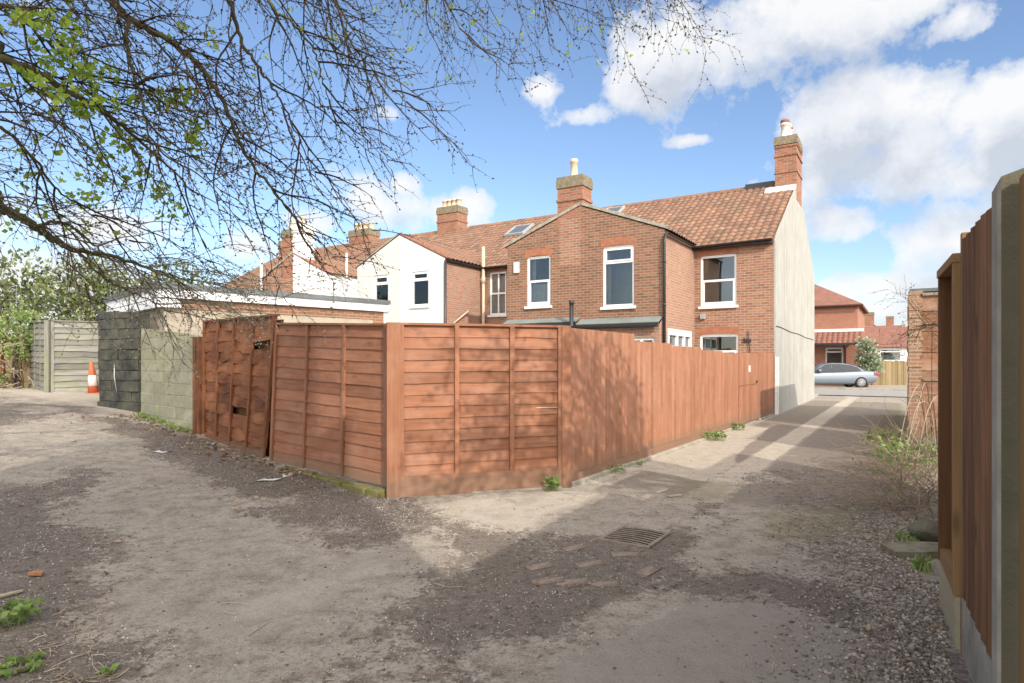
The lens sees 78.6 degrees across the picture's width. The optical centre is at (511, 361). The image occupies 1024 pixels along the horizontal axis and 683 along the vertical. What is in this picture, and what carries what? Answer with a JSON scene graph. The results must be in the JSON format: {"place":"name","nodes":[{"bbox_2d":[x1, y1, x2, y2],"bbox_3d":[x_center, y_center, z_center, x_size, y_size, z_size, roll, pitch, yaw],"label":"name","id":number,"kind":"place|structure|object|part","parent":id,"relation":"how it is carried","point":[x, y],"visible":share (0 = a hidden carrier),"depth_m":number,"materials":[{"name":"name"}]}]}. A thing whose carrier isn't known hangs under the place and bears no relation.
{"place":"outdoors","nodes":[
{"label":"outdoors","id":0,"kind":"place"},
{"bbox_2d":[0,383,971,682],"bbox_3d":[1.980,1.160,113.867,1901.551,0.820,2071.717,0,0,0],"label":"ground","id":1,"kind":"structure","parent":0,"point":[142,597],"depth_m":4.76,"materials":[{"name":"grey gravel"}]},
{"bbox_2d":[0,374,8,388],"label":"weed","id":2,"kind":"object","parent":1,"relation":"on","point":[3,376],"visible":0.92,"depth_m":17.65,"materials":[{"name":"green plant"}]},
{"bbox_2d":[0,589,23,597],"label":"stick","id":3,"kind":"object","parent":1,"relation":"on","point":[9,593],"visible":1,"depth_m":4.12,"materials":[{"name":"beige wood"}]},
{"bbox_2d":[0,335,30,387],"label":"board fence","id":4,"kind":"object","parent":1,"relation":"on","point":[24,366],"visible":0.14,"depth_m":18.07,"materials":[{"name":"beige wood"}]},
{"bbox_2d":[0,303,42,388],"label":"ivy shrub","id":5,"kind":"object","parent":1,"relation":"on","point":[15,353],"visible":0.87,"depth_m":17.63,"materials":[{"name":"green plant"}]},
{"bbox_2d":[0,597,43,629],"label":"weed","id":6,"kind":"object","parent":1,"relation":"on","point":[17,609],"visible":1,"depth_m":3.65,"materials":[{"name":"green plant"}]},
{"bbox_2d":[0,650,46,678],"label":"weed","id":7,"kind":"object","parent":1,"relation":"on","point":[6,670],"visible":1,"depth_m":3.18,"materials":[{"name":"green plant"}]},
{"bbox_2d":[0,248,63,334],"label":"laurel shrub","id":8,"kind":"object","parent":1,"relation":"on","point":[11,281],"visible":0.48,"depth_m":20.76,"materials":[{"name":"green plant"}]},
{"bbox_2d":[28,570,42,575],"bbox_3d":[-3.414,1.515,4.485,0.085,0.027,0.060,4,0,-11],"label":"terracotta shard","id":9,"kind":"object","parent":1,"relation":"on","point":[36,573],"visible":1,"depth_m":4.47,"materials":[{"name":"orange ceramic"}]},
{"bbox_2d":[29,321,43,390],"bbox_3d":[-13.142,-0.164,17.367,2.410,1.988,0.082,0,0,44],"label":"fence panel","id":10,"kind":"object","parent":1,"relation":"on","point":[37,358],"visible":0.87,"depth_m":17.37,"materials":[{"name":"grey wood"}]},
{"bbox_2d":[0,310,40,389],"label":"bare creeper","id":11,"kind":"object","parent":10,"relation":"attached to","point":[13,369],"visible":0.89,"depth_m":17.19,"materials":[{"name":"plant"}]},
{"bbox_2d":[44,320,98,392],"bbox_3d":[-11.236,-0.034,16.957,2.357,2.168,0.142,0,0,-26],"label":"fence panel","id":12,"kind":"object","parent":1,"relation":"on","point":[67,370],"visible":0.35,"depth_m":16.65,"materials":[{"name":"grey wood"}]},
{"bbox_2d":[0,250,142,334],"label":"laurel shrub","id":13,"kind":"object","parent":1,"relation":"on","point":[67,313],"visible":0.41,"depth_m":20.02,"materials":[{"name":"green plant"}]},
{"bbox_2d":[84,362,98,393],"bbox_3d":[-11.115,0.421,16.572,0.340,0.860,0.340,-3,4,-17],"label":"traffic cone","id":14,"kind":"object","parent":1,"relation":"on","point":[93,388],"visible":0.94,"depth_m":16.50,"materials":[{"name":"orange plastic"}]},
{"bbox_2d":[97,663,119,675],"bbox_3d":[-2.023,1.544,3.140,0.091,0.043,0.110,0,0,0],"label":"weed","id":15,"kind":"object","parent":1,"relation":"on","point":[106,669],"visible":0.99,"depth_m":3.13,"materials":[{"name":"green plant"}]},
{"bbox_2d":[97,311,149,411],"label":"block wall","id":16,"kind":"structure","parent":1,"relation":"on","point":[119,386],"depth_m":13.70,"materials":[{"name":"grey concrete"}]},
{"bbox_2d":[134,413,146,420],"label":"weed","id":17,"kind":"object","parent":1,"relation":"on","point":[140,414],"visible":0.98,"depth_m":12.24,"materials":[{"name":"green plant"}]},
{"bbox_2d":[106,256,216,309],"bbox_3d":[-14.888,-1.719,27.007,5.892,5.768,3.843,0,0,0],"label":"holly tree","id":18,"kind":"object","parent":1,"relation":"on","point":[169,280],"visible":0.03,"depth_m":26.70,"materials":[{"name":"green plant"}]},
{"bbox_2d":[133,411,189,432],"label":"moss tufts","id":19,"kind":"object","parent":1,"relation":"on","point":[179,428],"visible":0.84,"depth_m":12.02,"materials":[{"name":"green plant"}]},
{"bbox_2d":[141,328,201,429],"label":"block wall","id":20,"kind":"structure","parent":1,"relation":"on","point":[173,402],"depth_m":12.34,"materials":[{"name":"beige concrete"}]},
{"bbox_2d":[193,314,283,457],"bbox_3d":[-4.559,0.461,10.255,3.219,2.378,0.152,0,0,44],"label":"fence panel","id":21,"kind":"object","parent":1,"relation":"on","point":[232,395],"visible":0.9,"depth_m":10.12,"materials":[{"name":"brown wood"}]},
{"bbox_2d":[104,282,390,334],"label":"flat roofed garage","id":22,"kind":"structure","parent":1,"relation":"on","point":[353,310],"depth_m":15.16,"materials":[{"name":"paint"}]},
{"bbox_2d":[257,478,280,480],"bbox_3d":[-3.073,1.485,7.897,0.310,0.026,0.120,-3,-4,-6],"label":"plastic scrap","id":23,"kind":"object","parent":1,"relation":"on","point":[264,479],"visible":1,"depth_m":7.86,"materials":[{"name":"white plastic"}]},
{"bbox_2d":[226,221,392,292],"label":"terraced house","id":24,"kind":"structure","parent":1,"relation":"on","point":[371,235],"depth_m":32.54,"materials":[{"name":"brick"}]},
{"bbox_2d":[282,466,385,497],"bbox_3d":[-2.527,1.549,8.174,2.905,0.169,0.196,0,0,43],"label":"brick ledge","id":25,"kind":"object","parent":1,"relation":"on","point":[368,490],"visible":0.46,"depth_m":7.59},
{"bbox_2d":[269,322,385,485],"bbox_3d":[-2.484,0.441,8.268,2.968,2.039,0.088,0,0,43],"label":"fence panel","id":26,"kind":"object","parent":25,"relation":"on","point":[328,408],"visible":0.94,"depth_m":8.12,"materials":[{"name":"red wood"}]},
{"bbox_2d":[292,216,436,297],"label":"terraced house","id":27,"kind":"structure","parent":1,"relation":"on","point":[342,267],"depth_m":26.73,"materials":[{"name":"paint"}]},
{"bbox_2d":[0,0,745,388],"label":"bare tree","id":28,"kind":"object","parent":1,"relation":"on","point":[24,14],"visible":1,"depth_m":5.25,"materials":[{"name":"brown plant"}]},
{"bbox_2d":[354,198,500,322],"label":"terraced house","id":29,"kind":"structure","parent":1,"relation":"on","point":[454,230],"depth_m":24.31,"materials":[{"name":"paint"}]},
{"bbox_2d":[375,274,389,310],"bbox_3d":[-4.973,-2.612,23.833,0.880,1.395,0.175,0,0,32],"label":"window","id":30,"kind":"structure","parent":29,"relation":"in","point":[381,293],"depth_m":23.89,"materials":[{"name":"white plastic"}]},
{"bbox_2d":[0,469,921,682],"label":"fallen twigs","id":31,"kind":"object","parent":1,"relation":"on","point":[59,665],"visible":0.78,"depth_m":3.49,"materials":[{"name":"brown wood"}]},
{"bbox_2d":[0,418,939,682],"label":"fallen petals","id":32,"kind":"object","parent":1,"relation":"on","point":[331,548],"visible":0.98,"depth_m":5.32,"materials":[{"name":"white plant"}]},
{"bbox_2d":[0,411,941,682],"bbox_3d":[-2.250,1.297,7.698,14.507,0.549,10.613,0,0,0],"label":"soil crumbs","id":33,"kind":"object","parent":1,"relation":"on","point":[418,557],"visible":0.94,"depth_m":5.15,"materials":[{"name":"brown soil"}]},
{"bbox_2d":[0,412,948,682],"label":"leaf litter","id":34,"kind":"object","parent":1,"relation":"on","point":[226,450],"visible":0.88,"depth_m":8.23,"materials":[{"name":"brown plant"}]},
{"bbox_2d":[399,214,556,323],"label":"terraced house","id":35,"kind":"structure","parent":1,"relation":"on","point":[466,286],"depth_m":23.25,"materials":[{"name":"paint"}]},
{"bbox_2d":[409,270,429,308],"bbox_3d":[-3.338,-2.638,22.806,0.940,1.345,0.175,0,0,32],"label":"window","id":36,"kind":"structure","parent":35,"relation":"in","point":[420,279],"depth_m":22.87,"materials":[{"name":"white plastic"}]},
{"bbox_2d":[487,271,506,316],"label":"window","id":37,"kind":"structure","parent":35,"relation":"in","point":[497,280],"depth_m":24.02,"materials":[{"name":"white plastic"}]},
{"bbox_2d":[386,322,570,498],"bbox_3d":[-0.351,0.599,7.439,2.243,2.103,0.141,0,0,-17],"label":"fence panel","id":38,"kind":"object","parent":1,"relation":"on","point":[477,408],"visible":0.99,"depth_m":7.43,"materials":[{"name":"red wood"}]},
{"bbox_2d":[524,561,555,570],"bbox_3d":[0.213,1.559,4.711,0.225,0.052,0.102,1,1,-32],"label":"paving brick","id":39,"kind":"object","parent":1,"relation":"on","point":[540,566],"visible":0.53,"depth_m":4.70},
{"bbox_2d":[531,577,564,584],"bbox_3d":[0.256,1.558,4.390,0.225,0.052,0.102,-2,-1,-13],"label":"paving brick","id":40,"kind":"object","parent":1,"relation":"on","point":[553,580],"visible":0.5,"depth_m":4.38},
{"bbox_2d":[542,476,560,491],"bbox_3d":[0.484,1.459,7.514,0.200,0.180,0.289,0,0,-27],"label":"weed","id":41,"kind":"object","parent":1,"relation":"on","point":[553,481],"visible":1,"depth_m":7.51,"materials":[{"name":"green plant"}]},
{"bbox_2d":[557,578,588,585],"bbox_3d":[0.422,1.559,4.370,0.225,0.052,0.102,-2,1,-2],"label":"paving brick","id":42,"kind":"object","parent":1,"relation":"on","point":[584,581],"visible":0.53,"depth_m":4.35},
{"bbox_2d":[560,544,587,551],"bbox_3d":[0.516,1.564,5.189,0.225,0.052,0.102,1,-1,-34],"label":"paving brick","id":43,"kind":"object","parent":1,"relation":"on","point":[571,548],"visible":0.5,"depth_m":5.18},
{"bbox_2d":[574,560,605,567],"bbox_3d":[0.596,1.558,4.756,0.225,0.052,0.102,-1,0,-20],"label":"paving brick","id":44,"kind":"object","parent":1,"relation":"on","point":[589,563],"visible":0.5,"depth_m":4.75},
{"bbox_2d":[503,158,679,336],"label":"terraced house","id":45,"kind":"structure","parent":1,"relation":"on","point":[543,273],"depth_m":19.26,"materials":[{"name":"brick"}]},
{"bbox_2d":[524,248,551,308],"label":"window","id":46,"kind":"structure","parent":45,"relation":"in","point":[538,267],"depth_m":19.71,"materials":[{"name":"white plastic"}]},
{"bbox_2d":[588,581,619,586],"bbox_3d":[0.635,1.567,4.351,0.225,0.052,0.102,0,1,-5],"label":"paving brick","id":47,"kind":"object","parent":1,"relation":"on","point":[608,583],"visible":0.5,"depth_m":4.35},
{"bbox_2d":[609,465,625,473],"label":"weed","id":48,"kind":"object","parent":1,"relation":"on","point":[617,467],"visible":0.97,"depth_m":8.73,"materials":[{"name":"green plant"}]},
{"bbox_2d":[611,552,639,557],"bbox_3d":[0.905,1.561,5.000,0.225,0.052,0.102,1,0,0],"label":"paving brick","id":49,"kind":"object","parent":1,"relation":"on","point":[623,554],"visible":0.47,"depth_m":4.99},
{"bbox_2d":[598,525,670,548],"bbox_3d":[1.080,1.542,5.500,0.460,0.037,0.540,0,0,33],"label":"drain grate","id":50,"kind":"object","parent":1,"relation":"on","point":[632,536],"visible":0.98,"depth_m":5.47,"materials":[{"name":"metal"}]},
{"bbox_2d":[635,461,645,466],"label":"weed","id":51,"kind":"object","parent":1,"relation":"on","point":[638,463],"visible":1,"depth_m":9.20,"materials":[{"name":"green plant"}]},
{"bbox_2d":[635,565,660,577],"bbox_3d":[1.001,1.557,4.600,0.102,0.052,0.225,2,0,38],"label":"paving brick","id":52,"kind":"object","parent":1,"relation":"on","point":[648,571],"visible":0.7,"depth_m":4.57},
{"bbox_2d":[571,328,774,486],"bbox_3d":[4.202,0.613,13.035,0.124,2.075,12.630,0,0,33],"label":"board fence","id":53,"kind":"object","parent":1,"relation":"on","point":[633,401],"visible":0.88,"depth_m":10.00,"materials":[{"name":"red wood"}]},
{"bbox_2d":[666,494,682,496],"bbox_3d":[1.887,1.532,7.190,0.270,0.008,0.080,4,1,-32],"label":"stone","id":54,"kind":"object","parent":1,"relation":"on","point":[674,495],"visible":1,"depth_m":7.17,"materials":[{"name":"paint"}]},
{"bbox_2d":[574,119,813,414],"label":"terraced house","id":55,"kind":"structure","parent":1,"relation":"on","point":[729,271],"depth_m":19.26,"materials":[{"name":"brick"}]},
{"bbox_2d":[600,237,635,309],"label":"window","id":56,"kind":"structure","parent":55,"relation":"in","point":[618,261],"depth_m":18.53,"materials":[{"name":"white plastic"}]},
{"bbox_2d":[685,326,739,352],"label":"window","id":57,"kind":"structure","parent":55,"relation":"in","point":[727,343],"depth_m":19.79,"materials":[{"name":"white plastic"}]},
{"bbox_2d":[698,247,737,308],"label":"window","id":58,"kind":"structure","parent":55,"relation":"in","point":[718,272],"depth_m":20.07,"materials":[{"name":"white plastic"}]},
{"bbox_2d":[702,430,727,440],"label":"weed","id":59,"kind":"object","parent":1,"relation":"on","point":[711,434],"visible":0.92,"depth_m":12.34,"materials":[{"name":"green plant"}]},
{"bbox_2d":[731,423,745,430],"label":"weed","id":60,"kind":"object","parent":1,"relation":"on","point":[736,425],"visible":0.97,"depth_m":14.22,"materials":[{"name":"green plant"}]},
{"bbox_2d":[814,284,868,385],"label":"red brick house","id":61,"kind":"structure","parent":1,"relation":"on","point":[838,324],"depth_m":40.57,"materials":[{"name":"red brick"}]},
{"bbox_2d":[826,348,842,362],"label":"window","id":62,"kind":"structure","parent":61,"relation":"in","point":[833,355],"depth_m":41.32,"materials":[{"name":"white plastic"}]},
{"bbox_2d":[782,383,937,521],"bbox_3d":[5.599,1.346,8.874,2.414,2.072,7.840,0,0,33],"label":"bramble patch","id":63,"kind":"object","parent":1,"relation":"on","point":[900,483],"visible":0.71,"depth_m":7.60,"materials":[{"name":"brown plant"}]},
{"bbox_2d":[852,335,884,386],"bbox_3d":[21.799,0.047,38.265,1.962,3.434,1.942,0,0,0],"label":"variegated bush","id":64,"kind":"object","parent":1,"relation":"on","point":[869,362],"visible":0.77,"depth_m":38.05,"materials":[{"name":"green plant"}]},
{"bbox_2d":[864,326,879,356],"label":"distant house","id":65,"kind":"structure","parent":1,"relation":"on","point":[872,332],"depth_m":66.46,"materials":[{"name":"red brick"}]},
{"bbox_2d":[864,312,904,331],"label":"distant house","id":66,"kind":"structure","parent":1,"relation":"on","point":[869,319],"depth_m":75.30,"materials":[{"name":"red brick"}]},
{"bbox_2d":[870,332,907,360],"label":"distant house","id":67,"kind":"structure","parent":1,"relation":"on","point":[888,352],"depth_m":64.83,"materials":[{"name":"brown tile"}]},
{"bbox_2d":[880,349,900,360],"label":"window","id":68,"kind":"structure","parent":67,"relation":"in","point":[887,354],"depth_m":64.64,"materials":[{"name":"white plastic"}]},
{"bbox_2d":[871,360,907,384],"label":"board fence","id":69,"kind":"object","parent":1,"relation":"on","point":[895,373],"visible":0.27,"depth_m":41.98,"materials":[{"name":"beige wood"}]},
{"bbox_2d":[866,427,912,443],"bbox_3d":[7.402,1.413,12.193,0.833,0.287,0.924,0,0,0],"label":"weed","id":70,"kind":"object","parent":1,"relation":"on","point":[882,436],"visible":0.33,"depth_m":12.15,"materials":[{"name":"green plant"}]},
{"bbox_2d":[886,316,907,331],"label":"distant house","id":71,"kind":"structure","parent":1,"relation":"on","point":[889,320],"depth_m":93.49,"materials":[{"name":"red brick"}]},
{"bbox_2d":[863,435,937,477],"bbox_3d":[5.544,1.302,8.715,0.986,0.517,1.053,0,0,0],"label":"weed","id":72,"kind":"object","parent":1,"relation":"on","point":[889,447],"visible":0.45,"depth_m":8.64,"materials":[{"name":"green plant"}]},
{"bbox_2d":[867,277,937,362],"bbox_3d":[7.771,-0.031,11.898,1.409,3.363,1.437,0,0,-19],"label":"bare shrub","id":73,"kind":"object","parent":1,"relation":"on","point":[924,325],"visible":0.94,"depth_m":12.07,"materials":[{"name":"brown plant"}]},
{"bbox_2d":[894,528,920,541],"bbox_3d":[3.426,1.502,5.428,0.197,0.094,0.217,0,0,0],"label":"weed","id":74,"kind":"object","parent":1,"relation":"on","point":[906,536],"visible":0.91,"depth_m":5.43,"materials":[{"name":"green plant"}]},
{"bbox_2d":[880,541,937,558],"bbox_3d":[3.317,1.522,5.077,0.620,0.055,0.300,0,0,-6],"label":"stone slab","id":75,"kind":"object","parent":1,"relation":"on","point":[909,549],"depth_m":5.02,"materials":[{"name":"grey stone"}]},
{"bbox_2d":[909,553,935,572],"bbox_3d":[3.041,1.475,4.614,0.183,0.134,0.183,0,0,0],"label":"weed","id":76,"kind":"object","parent":1,"relation":"on","point":[921,563],"visible":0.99,"depth_m":4.61,"materials":[{"name":"green plant"}]},
{"bbox_2d":[907,288,937,436],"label":"outbuilding","id":77,"kind":"structure","parent":1,"relation":"on","point":[922,366],"depth_m":13.05,"materials":[{"name":"brick"}]},
{"bbox_2d":[908,519,937,541],"bbox_3d":[3.634,1.480,5.455,0.345,0.217,0.275,0,0,-17],"label":"boulder","id":78,"kind":"object","parent":1,"relation":"on","point":[925,530],"visible":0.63,"depth_m":5.37,"materials":[{"name":"stone"}]},
{"bbox_2d":[937,253,959,649],"bbox_3d":[2.622,0.530,3.708,0.106,2.240,0.770,0,0,29],"label":"framed fence","id":79,"kind":"object","parent":1,"relation":"on","point":[948,274],"visible":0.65,"depth_m":3.91,"materials":[{"name":"brown wood"}]},
{"bbox_2d":[960,168,1023,682],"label":"timber fence","id":80,"kind":"object","parent":1,"relation":"on","point":[992,445],"visible":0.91,"depth_m":2.30,"materials":[{"name":"wood"}]},
{"bbox_2d":[0,0,1023,334],"label":"sky","id":81,"kind":"structure","parent":0,"point":[907,116],"materials":[{"name":"blue"}]},
{"bbox_2d":[693,500,956,682],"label":"coarse gravel","id":82,"kind":"structure","parent":0,"point":[922,667],"depth_m":3.76,"materials":[{"name":"grey gravel"}]},
{"bbox_2d":[814,389,906,396],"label":"road","id":83,"kind":"structure","parent":0,"point":[894,393],"depth_m":31.06,"materials":[{"name":"grey asphalt"}]},
{"bbox_2d":[814,386,907,390],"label":"pavement","id":84,"kind":"structure","parent":0,"point":[868,388],"depth_m":34.23,"materials":[{"name":"concrete"}]},
{"bbox_2d":[814,363,879,387],"bbox_3d":[18.527,0.777,36.597,4.885,1.455,2.020,0,0,7],"label":"parked car","id":85,"kind":"object","parent":84,"relation":"on","point":[847,375],"visible":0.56,"depth_m":35.71,"materials":[{"name":"silver metal"}]},
{"bbox_3d":[18.648,0.323,35.822,2.520,0.422,0.171,0,0,7],"label":"side window","id":86,"kind":"part","parent":85,"relation":"part of","materials":[{"name":"grey glass"}]}
]}

